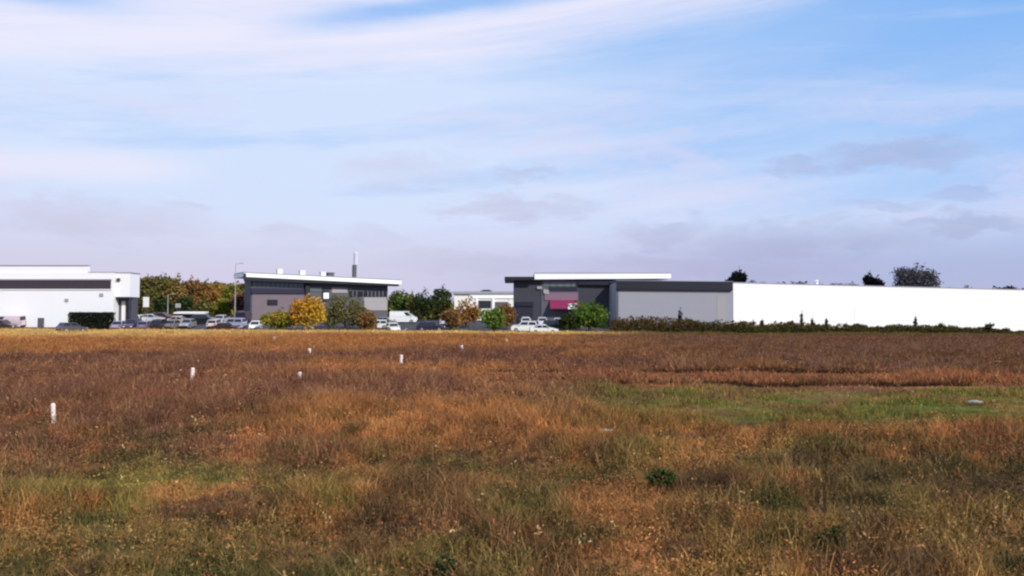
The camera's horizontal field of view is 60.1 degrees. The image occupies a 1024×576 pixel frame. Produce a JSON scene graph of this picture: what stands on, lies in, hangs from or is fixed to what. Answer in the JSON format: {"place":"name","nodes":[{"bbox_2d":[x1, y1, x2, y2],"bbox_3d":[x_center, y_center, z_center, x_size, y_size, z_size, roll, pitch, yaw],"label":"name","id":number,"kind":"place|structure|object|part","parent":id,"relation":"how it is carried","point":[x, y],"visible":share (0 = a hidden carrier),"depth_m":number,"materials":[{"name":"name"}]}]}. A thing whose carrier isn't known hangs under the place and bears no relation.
{"place":"outdoors","nodes":[
{"label":"outdoors","id":0,"kind":"place"},
{"bbox_2d":[19,320,607,331],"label":"car park","id":1,"kind":"structure","parent":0,"point":[477,325],"depth_m":151.01,"materials":[{"name":"grey asphalt"}]},
{"bbox_2d":[0,319,18,328],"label":"parked car","id":2,"kind":"object","parent":1,"relation":"on","point":[5,323],"visible":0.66,"depth_m":143.79,"materials":[{"name":"brown paint"}]},
{"bbox_2d":[0,315,26,327],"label":"parked van","id":3,"kind":"object","parent":1,"relation":"on","point":[20,320],"visible":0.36,"depth_m":147.36,"materials":[{"name":"paint"}]},
{"bbox_2d":[56,322,87,331],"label":"parked car","id":4,"kind":"object","parent":1,"relation":"on","point":[60,326],"visible":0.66,"depth_m":130.38,"materials":[{"name":"paint"}]},
{"bbox_2d":[110,320,124,328],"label":"parked car","id":5,"kind":"object","parent":1,"relation":"on","point":[116,324],"visible":0.6,"depth_m":145.29,"materials":[{"name":"purple paint"}]},
{"bbox_2d":[122,318,141,328],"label":"parked car","id":6,"kind":"object","parent":1,"relation":"on","point":[131,323],"visible":0.62,"depth_m":145.72,"materials":[{"name":"paint"}]},
{"bbox_2d":[138,315,146,319],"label":"parked car","id":7,"kind":"object","parent":1,"relation":"on","point":[142,317],"visible":0.14,"depth_m":157.40,"materials":[{"name":"white paint"}]},
{"bbox_2d":[136,320,150,328],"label":"parked car","id":8,"kind":"object","parent":1,"relation":"on","point":[143,324],"visible":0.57,"depth_m":145.08,"materials":[{"name":"paint"}]},
{"bbox_2d":[143,297,148,313],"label":"sign","id":9,"kind":"object","parent":1,"relation":"on","point":[145,301],"visible":0.88,"depth_m":164.95,"materials":[{"name":"metal"}]},
{"bbox_2d":[144,314,164,320],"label":"parked car","id":10,"kind":"object","parent":1,"relation":"on","point":[151,317],"visible":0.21,"depth_m":159.09,"materials":[{"name":"paint"}]},
{"bbox_2d":[150,319,166,328],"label":"parked car","id":11,"kind":"object","parent":1,"relation":"on","point":[158,323],"visible":0.59,"depth_m":145.28,"materials":[{"name":"black paint"}]},
{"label":"rear window","id":12,"kind":"part","parent":11,"relation":"part of","materials":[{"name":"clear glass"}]},
{"bbox_2d":[150,312,172,318],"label":"parked car","id":13,"kind":"object","parent":1,"relation":"on","point":[165,315],"visible":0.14,"depth_m":162.06,"materials":[{"name":"white paint"}]},
{"bbox_2d":[164,320,182,328],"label":"parked car","id":14,"kind":"object","parent":1,"relation":"on","point":[172,323],"visible":0.73,"depth_m":147.41,"materials":[{"name":"grey paint"}]},
{"bbox_2d":[167,316,185,321],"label":"parked car","id":15,"kind":"object","parent":1,"relation":"on","point":[180,318],"visible":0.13,"depth_m":155.05,"materials":[{"name":"paint"}]},
{"bbox_2d":[179,318,196,328],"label":"parked car","id":16,"kind":"object","parent":1,"relation":"on","point":[189,323],"visible":1,"depth_m":149.07,"materials":[{"name":"paint"}]},
{"bbox_2d":[173,311,208,317],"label":"cycle shelter","id":17,"kind":"object","parent":1,"relation":"on","point":[187,314],"visible":0.49,"depth_m":164.91,"materials":[{"name":"metal"}]},
{"bbox_2d":[191,314,215,323],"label":"parked car","id":18,"kind":"object","parent":1,"relation":"on","point":[202,318],"visible":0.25,"depth_m":155.97,"materials":[{"name":"black paint"}]},
{"bbox_2d":[206,319,221,328],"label":"parked car","id":19,"kind":"object","parent":1,"relation":"on","point":[210,322],"visible":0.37,"depth_m":148.14,"materials":[{"name":"paint"}]},
{"bbox_2d":[215,315,230,321],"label":"parked car","id":20,"kind":"object","parent":1,"relation":"on","point":[223,318],"visible":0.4,"depth_m":157.63,"materials":[{"name":"paint"}]},
{"bbox_2d":[210,322,240,329],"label":"parked car","id":21,"kind":"object","parent":1,"relation":"on","point":[223,325],"visible":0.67,"depth_m":143.59,"materials":[{"name":"red paint"}]},
{"bbox_2d":[225,318,246,327],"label":"parked car","id":22,"kind":"object","parent":1,"relation":"on","point":[242,322],"visible":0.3,"depth_m":148.41,"materials":[{"name":"paint"}]},
{"bbox_2d":[235,311,251,321],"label":"parked van","id":23,"kind":"object","parent":1,"relation":"on","point":[247,315],"visible":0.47,"depth_m":157.63,"materials":[{"name":"paint"}]},
{"bbox_2d":[248,320,262,329],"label":"parked car","id":24,"kind":"object","parent":1,"relation":"on","point":[255,324],"visible":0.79,"depth_m":145.93,"materials":[{"name":"white paint"}]},
{"bbox_2d":[234,252,401,319],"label":"flat roofed building","id":25,"kind":"structure","parent":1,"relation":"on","point":[265,293],"depth_m":171.00,"materials":[{"name":"grey metal"}]},
{"bbox_2d":[252,281,269,286],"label":"window","id":26,"kind":"structure","parent":25,"relation":"in","point":[255,283],"depth_m":166.94,"materials":[{"name":"grey glass"}]},
{"bbox_2d":[271,282,287,287],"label":"window","id":27,"kind":"structure","parent":25,"relation":"in","point":[278,284],"depth_m":168.78,"materials":[{"name":"grey glass"}]},
{"bbox_2d":[289,282,303,287],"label":"window","id":28,"kind":"structure","parent":25,"relation":"in","point":[300,285],"depth_m":170.44,"materials":[{"name":"grey glass"}]},
{"bbox_2d":[310,287,321,291],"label":"window","id":29,"kind":"structure","parent":25,"relation":"in","point":[319,289],"depth_m":172.45,"materials":[{"name":"grey glass"}]},
{"bbox_2d":[349,291,362,296],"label":"window","id":30,"kind":"structure","parent":25,"relation":"in","point":[359,293],"depth_m":176.63,"materials":[{"name":"grey glass"}]},
{"bbox_2d":[364,291,386,296],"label":"window","id":31,"kind":"structure","parent":25,"relation":"in","point":[366,293],"depth_m":178.71,"materials":[{"name":"grey glass"}]},
{"bbox_2d":[376,320,388,328],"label":"parked car","id":32,"kind":"object","parent":1,"relation":"on","point":[381,323],"visible":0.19,"depth_m":149.00,"materials":[{"name":"white paint"}]},
{"bbox_2d":[374,317,397,323],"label":"parked car","id":33,"kind":"object","parent":1,"relation":"on","point":[383,318],"visible":0.23,"depth_m":155.08,"materials":[{"name":"grey paint"}]},
{"bbox_2d":[385,322,399,330],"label":"parked car","id":34,"kind":"object","parent":1,"relation":"on","point":[389,326],"visible":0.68,"depth_m":144.03,"materials":[{"name":"beige paint"}]},
{"bbox_2d":[389,311,417,322],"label":"parked van","id":35,"kind":"object","parent":1,"relation":"on","point":[404,316],"visible":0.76,"depth_m":159.91,"materials":[{"name":"white paint"}]},
{"bbox_2d":[416,321,444,330],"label":"parked car","id":36,"kind":"object","parent":1,"relation":"on","point":[425,325],"visible":0.91,"depth_m":145.97,"materials":[{"name":"blue paint"}]},
{"bbox_2d":[511,321,536,330],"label":"parked car","id":37,"kind":"object","parent":1,"relation":"on","point":[523,325],"visible":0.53,"depth_m":145.46,"materials":[{"name":"white paint"}]},
{"bbox_2d":[520,317,530,320],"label":"parked car","id":38,"kind":"object","parent":1,"relation":"on","point":[525,319],"visible":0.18,"depth_m":155.42,"materials":[{"name":"white paint"}]},
{"bbox_2d":[537,317,546,323],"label":"parked car","id":39,"kind":"object","parent":1,"relation":"on","point":[540,320],"visible":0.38,"depth_m":155.16,"materials":[{"name":"paint"}]},
{"bbox_2d":[529,324,558,331],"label":"parked car","id":40,"kind":"object","parent":1,"relation":"on","point":[541,327],"visible":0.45,"depth_m":142.57,"materials":[{"name":"white paint"}]},
{"bbox_2d":[542,320,564,329],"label":"parked car","id":41,"kind":"object","parent":1,"relation":"on","point":[551,323],"visible":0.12,"depth_m":149.03,"materials":[{"name":"paint"}]},
{"bbox_2d":[0,320,1023,575],"bbox_3d":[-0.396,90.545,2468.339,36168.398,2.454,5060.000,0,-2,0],"label":"heath field","id":42,"kind":"structure","parent":0,"point":[704,408],"depth_m":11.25,"materials":[{"name":"plant"}]},
{"bbox_2d":[51,403,55,422],"bbox_3d":[-9.760,2.744,18.845,0.101,0.587,0.101,-3,-2,0],"label":"marker post","id":43,"kind":"object","parent":42,"relation":"on","point":[53,407],"visible":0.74,"depth_m":18.81,"materials":[{"name":"white plastic"}]},
{"bbox_2d":[0,265,140,326],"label":"white warehouse","id":44,"kind":"structure","parent":42,"relation":"on","point":[45,295],"depth_m":150.05,"materials":[{"name":"metal"}]},
{"bbox_2d":[37,318,43,326],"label":"service door","id":45,"kind":"structure","parent":44,"relation":"in","point":[40,320],"depth_m":149.79,"materials":[{"name":"grey metal"}]},
{"bbox_2d":[0,280,110,288],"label":"ribbon window","id":46,"kind":"structure","parent":44,"relation":"in","point":[4,284],"depth_m":150.05,"materials":[{"name":"glass"}]},
{"bbox_2d":[121,301,125,320],"bbox_3d":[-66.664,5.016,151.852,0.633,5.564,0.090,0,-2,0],"label":"entrance door","id":47,"kind":"structure","parent":44,"relation":"in","point":[123,302],"depth_m":151.85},
{"bbox_2d":[126,301,128,311],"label":"entrance window","id":48,"kind":"structure","parent":44,"relation":"in","point":[127,302],"depth_m":151.89,"materials":[{"name":"grey glass"}]},
{"bbox_2d":[67,312,115,329],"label":"clipped hedge","id":49,"kind":"object","parent":42,"relation":"on","point":[98,320],"visible":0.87,"depth_m":145.87,"materials":[{"name":"green plant"}]},
{"bbox_2d":[137,273,158,313],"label":"autumn tree","id":50,"kind":"object","parent":42,"relation":"on","point":[147,285],"visible":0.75,"depth_m":185.36,"materials":[{"name":"green plant"}]},
{"bbox_2d":[149,297,173,313],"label":"belt shrub","id":51,"kind":"object","parent":42,"relation":"on","point":[159,305],"visible":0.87,"depth_m":177.07,"materials":[{"name":"green plant"}]},
{"bbox_2d":[150,272,172,298],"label":"autumn tree","id":52,"kind":"object","parent":42,"relation":"on","point":[160,279],"visible":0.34,"depth_m":195.20,"materials":[{"name":"green plant"}]},
{"bbox_2d":[161,272,186,315],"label":"autumn tree","id":53,"kind":"object","parent":42,"relation":"on","point":[174,288],"visible":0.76,"depth_m":189.06,"materials":[{"name":"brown plant"}]},
{"bbox_2d":[175,303,180,315],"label":"sign","id":54,"kind":"object","parent":42,"relation":"on","point":[177,305],"visible":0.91,"depth_m":165.93,"materials":[{"name":"metal"}]},
{"bbox_2d":[173,295,193,315],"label":"belt shrub","id":55,"kind":"object","parent":42,"relation":"on","point":[185,302],"visible":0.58,"depth_m":178.45,"materials":[{"name":"green plant"}]},
{"bbox_2d":[180,275,202,307],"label":"autumn tree","id":56,"kind":"object","parent":42,"relation":"on","point":[191,286],"visible":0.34,"depth_m":193.22,"materials":[{"name":"brown plant"}]},
{"bbox_2d":[190,368,194,377],"bbox_3d":[-11.490,3.159,31.832,0.150,0.590,0.150,2,-4,0],"label":"marker post","id":57,"kind":"object","parent":42,"relation":"on","point":[192,371],"visible":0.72,"depth_m":31.79,"materials":[{"name":"white plastic"}]},
{"bbox_2d":[188,297,213,315],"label":"belt shrub","id":58,"kind":"object","parent":42,"relation":"on","point":[204,306],"visible":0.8,"depth_m":177.32,"materials":[{"name":"green plant"}]},
{"bbox_2d":[192,277,218,306],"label":"autumn tree","id":59,"kind":"object","parent":42,"relation":"on","point":[207,292],"visible":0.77,"depth_m":187.25,"materials":[{"name":"brown plant"}]},
{"bbox_2d":[209,282,225,300],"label":"autumn tree","id":60,"kind":"object","parent":42,"relation":"on","point":[219,289],"visible":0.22,"depth_m":191.14,"materials":[{"name":"brown plant"}]},
{"bbox_2d":[212,297,231,315],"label":"belt shrub","id":61,"kind":"object","parent":42,"relation":"on","point":[222,307],"visible":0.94,"depth_m":177.13,"materials":[{"name":"green plant"}]},
{"bbox_2d":[220,281,240,316],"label":"autumn tree","id":62,"kind":"object","parent":42,"relation":"on","point":[229,292],"visible":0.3,"depth_m":185.51,"materials":[{"name":"green plant"}]},
{"bbox_2d":[230,290,243,310],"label":"autumn tree","id":63,"kind":"object","parent":42,"relation":"on","point":[240,301],"visible":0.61,"depth_m":177.07,"materials":[{"name":"brown plant"}]},
{"bbox_2d":[234,263,243,317],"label":"lamp post","id":64,"kind":"object","parent":42,"relation":"on","point":[235,290],"visible":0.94,"depth_m":166.03,"materials":[{"name":"metal"}]},
{"bbox_2d":[259,307,293,329],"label":"field edge bush","id":65,"kind":"object","parent":42,"relation":"on","point":[280,321],"visible":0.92,"depth_m":142.78,"materials":[{"name":"green plant"}]},
{"bbox_2d":[134,280,453,319],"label":"woodland","id":66,"kind":"object","parent":42,"relation":"on","point":[432,316],"visible":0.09,"depth_m":296.42,"materials":[{"name":"green plant"}]},
{"bbox_2d":[283,293,326,329],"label":"field edge bush","id":67,"kind":"object","parent":42,"relation":"on","point":[309,310],"visible":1,"depth_m":142.88,"materials":[{"name":"yellow plant"}]},
{"bbox_2d":[320,288,371,329],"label":"bush","id":68,"kind":"object","parent":42,"relation":"on","point":[333,315],"visible":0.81,"depth_m":146.59,"materials":[{"name":"green plant"}]},
{"bbox_2d":[355,311,377,329],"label":"field edge bush","id":69,"kind":"object","parent":42,"relation":"on","point":[366,320],"visible":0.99,"depth_m":142.72,"materials":[{"name":"brown plant"}]},
{"bbox_2d":[386,289,408,310],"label":"tree","id":70,"kind":"object","parent":42,"relation":"on","point":[397,300],"visible":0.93,"depth_m":167.53,"materials":[{"name":"green plant"}]},
{"bbox_2d":[405,291,416,313],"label":"tree","id":71,"kind":"object","parent":42,"relation":"on","point":[409,305],"visible":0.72,"depth_m":164.64,"materials":[{"name":"green plant"}]},
{"bbox_2d":[411,289,436,320],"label":"tree","id":72,"kind":"object","parent":42,"relation":"on","point":[424,306],"visible":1,"depth_m":161.34,"materials":[{"name":"green plant"}]},
{"bbox_2d":[432,284,453,314],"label":"tree","id":73,"kind":"object","parent":42,"relation":"on","point":[443,304],"visible":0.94,"depth_m":163.52,"materials":[{"name":"green plant"}]},
{"bbox_2d":[429,549,460,575],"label":"weed clump","id":74,"kind":"object","parent":42,"relation":"on","point":[439,565],"visible":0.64,"depth_m":7.59,"materials":[{"name":"green plant"}]},
{"bbox_2d":[438,307,461,329],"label":"field edge bush","id":75,"kind":"object","parent":42,"relation":"on","point":[449,316],"visible":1,"depth_m":147.40,"materials":[{"name":"brown plant"}]},
{"bbox_2d":[454,295,481,327],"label":"field edge bush","id":76,"kind":"object","parent":42,"relation":"on","point":[467,314],"visible":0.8,"depth_m":151.35,"materials":[{"name":"brown plant"}]},
{"bbox_2d":[452,290,512,319],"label":"white building","id":77,"kind":"structure","parent":42,"relation":"on","point":[486,299],"depth_m":234.87,"materials":[{"name":"white paint"}]},
{"bbox_2d":[478,301,490,307],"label":"window","id":78,"kind":"structure","parent":77,"relation":"in","point":[483,304],"depth_m":234.85,"materials":[{"name":"grey glass"}]},
{"bbox_2d":[495,302,507,308],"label":"loading door","id":79,"kind":"structure","parent":77,"relation":"in","point":[497,304],"depth_m":234.91,"materials":[{"name":"grey metal"}]},
{"bbox_2d":[478,306,505,330],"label":"field edge bush","id":80,"kind":"object","parent":42,"relation":"on","point":[496,317],"visible":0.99,"depth_m":143.44,"materials":[{"name":"green plant"}]},
{"bbox_2d":[498,299,517,329],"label":"field edge bush","id":81,"kind":"object","parent":42,"relation":"on","point":[509,312],"visible":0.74,"depth_m":148.38,"materials":[{"name":"brown plant"}]},
{"bbox_2d":[0,345,1021,575],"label":"seed heads","id":82,"kind":"object","parent":42,"relation":"on","point":[620,478],"visible":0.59,"depth_m":14.27,"materials":[{"name":"brown plant"}]},
{"bbox_2d":[557,311,579,330],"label":"field edge bush","id":83,"kind":"object","parent":42,"relation":"on","point":[570,321],"visible":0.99,"depth_m":142.73,"materials":[{"name":"green plant"}]},
{"bbox_2d":[568,297,609,331],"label":"field edge bush","id":84,"kind":"object","parent":42,"relation":"on","point":[597,315],"visible":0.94,"depth_m":143.85,"materials":[{"name":"green plant"}]},
{"bbox_2d":[505,273,732,330],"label":"charcoal building","id":85,"kind":"structure","parent":42,"relation":"on","point":[549,296],"depth_m":150.36,"materials":[{"name":"grey metal"}]},
{"bbox_2d":[517,307,532,323],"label":"glazed door","id":86,"kind":"structure","parent":85,"relation":"in","point":[521,311],"depth_m":159.88,"materials":[{"name":"grey glass"}]},
{"bbox_2d":[645,464,680,488],"bbox_3d":[2.058,2.580,12.090,0.486,0.388,0.328,0,-2,0],"label":"weed clump","id":87,"kind":"object","parent":42,"relation":"on","point":[669,475],"visible":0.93,"depth_m":12.04,"materials":[{"name":"green plant"}]},
{"bbox_2d":[678,308,682,319],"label":"upright shrub","id":88,"kind":"object","parent":42,"relation":"on","point":[679,316],"visible":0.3,"depth_m":146.89,"materials":[{"name":"green plant"}]},
{"bbox_2d":[489,365,980,387],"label":"dark rushes","id":89,"kind":"object","parent":42,"relation":"on","point":[846,383],"visible":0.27,"depth_m":31.85,"materials":[{"name":"plant"}]},
{"bbox_2d":[725,267,747,281],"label":"round dark tree","id":90,"kind":"object","parent":42,"relation":"on","point":[738,276],"visible":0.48,"depth_m":204.54,"materials":[{"name":"green plant"}]},
{"bbox_2d":[799,313,802,324],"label":"upright shrub","id":91,"kind":"object","parent":42,"relation":"on","point":[801,318],"visible":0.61,"depth_m":143.86,"materials":[{"name":"green plant"}]},
{"bbox_2d":[610,315,1023,333],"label":"bramble scrub","id":92,"kind":"object","parent":42,"relation":"on","point":[673,325],"visible":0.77,"depth_m":140.01,"materials":[{"name":"green plant"}]},
{"bbox_2d":[816,525,849,549],"bbox_3d":[3.072,2.412,8.470,0.328,0.303,0.209,0,-2,0],"label":"weed clump","id":93,"kind":"object","parent":42,"relation":"on","point":[832,534],"visible":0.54,"depth_m":8.45,"materials":[{"name":"green plant"}]},
{"bbox_2d":[862,270,873,285],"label":"dark tree","id":94,"kind":"object","parent":42,"relation":"on","point":[866,279],"visible":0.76,"depth_m":214.71,"materials":[{"name":"green plant"}]},
{"bbox_2d":[869,275,884,285],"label":"dark tree","id":95,"kind":"object","parent":42,"relation":"on","point":[876,281],"visible":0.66,"depth_m":213.54,"materials":[{"name":"green plant"}]},
{"bbox_2d":[732,280,1023,330],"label":"long white warehouse","id":96,"kind":"structure","parent":42,"relation":"on","point":[867,305],"depth_m":161.44,"materials":[{"name":"white metal"}]},
{"bbox_2d":[854,308,859,323],"bbox_3d":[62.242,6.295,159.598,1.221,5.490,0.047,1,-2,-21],"label":"personnel door","id":97,"kind":"structure","parent":96,"relation":"in","point":[856,310],"depth_m":159.61,"materials":[{"name":"white metal"}]},
{"bbox_2d":[748,280,1023,288],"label":"distant treeline","id":98,"kind":"object","parent":42,"relation":"on","point":[800,282],"depth_m":288.88,"materials":[{"name":"green plant"}]},
{"bbox_2d":[913,315,917,325],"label":"upright shrub","id":99,"kind":"object","parent":42,"relation":"on","point":[915,322],"visible":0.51,"depth_m":143.82,"materials":[{"name":"green plant"}]},
{"bbox_2d":[889,262,943,286],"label":"domed tree","id":100,"kind":"object","parent":42,"relation":"on","point":[911,277],"visible":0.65,"depth_m":228.39,"materials":[{"name":"green plant"}]},
{"bbox_2d":[938,321,944,332],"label":"shrub","id":101,"kind":"object","parent":42,"relation":"on","point":[940,325],"visible":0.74,"depth_m":141.70,"materials":[{"name":"green plant"}]},
{"bbox_2d":[967,400,982,403],"bbox_3d":[12.139,2.985,23.209,0.347,0.089,0.317,-1,-3,40],"label":"pale stone","id":102,"kind":"object","parent":42,"relation":"on","point":[972,401],"visible":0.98,"depth_m":23.15,"materials":[{"name":"grey stone"}]},
{"bbox_2d":[984,322,994,330],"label":"shrub","id":103,"kind":"object","parent":42,"relation":"on","point":[987,326],"visible":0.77,"depth_m":140.70,"materials":[{"name":"green plant"}]},
{"bbox_2d":[992,284,1017,288],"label":"dark tree","id":104,"kind":"object","parent":42,"relation":"on","point":[1009,287],"visible":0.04,"depth_m":244.62,"materials":[{"name":"green plant"}]},
{"bbox_2d":[0,327,1023,335],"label":"verge grass","id":105,"kind":"structure","parent":0,"point":[490,332],"depth_m":134.04,"materials":[{"name":"plant"}]},
{"bbox_2d":[0,0,1023,302],"label":"sky","id":106,"kind":"structure","parent":0,"point":[461,145],"materials":[{"name":"blue"}]}
]}

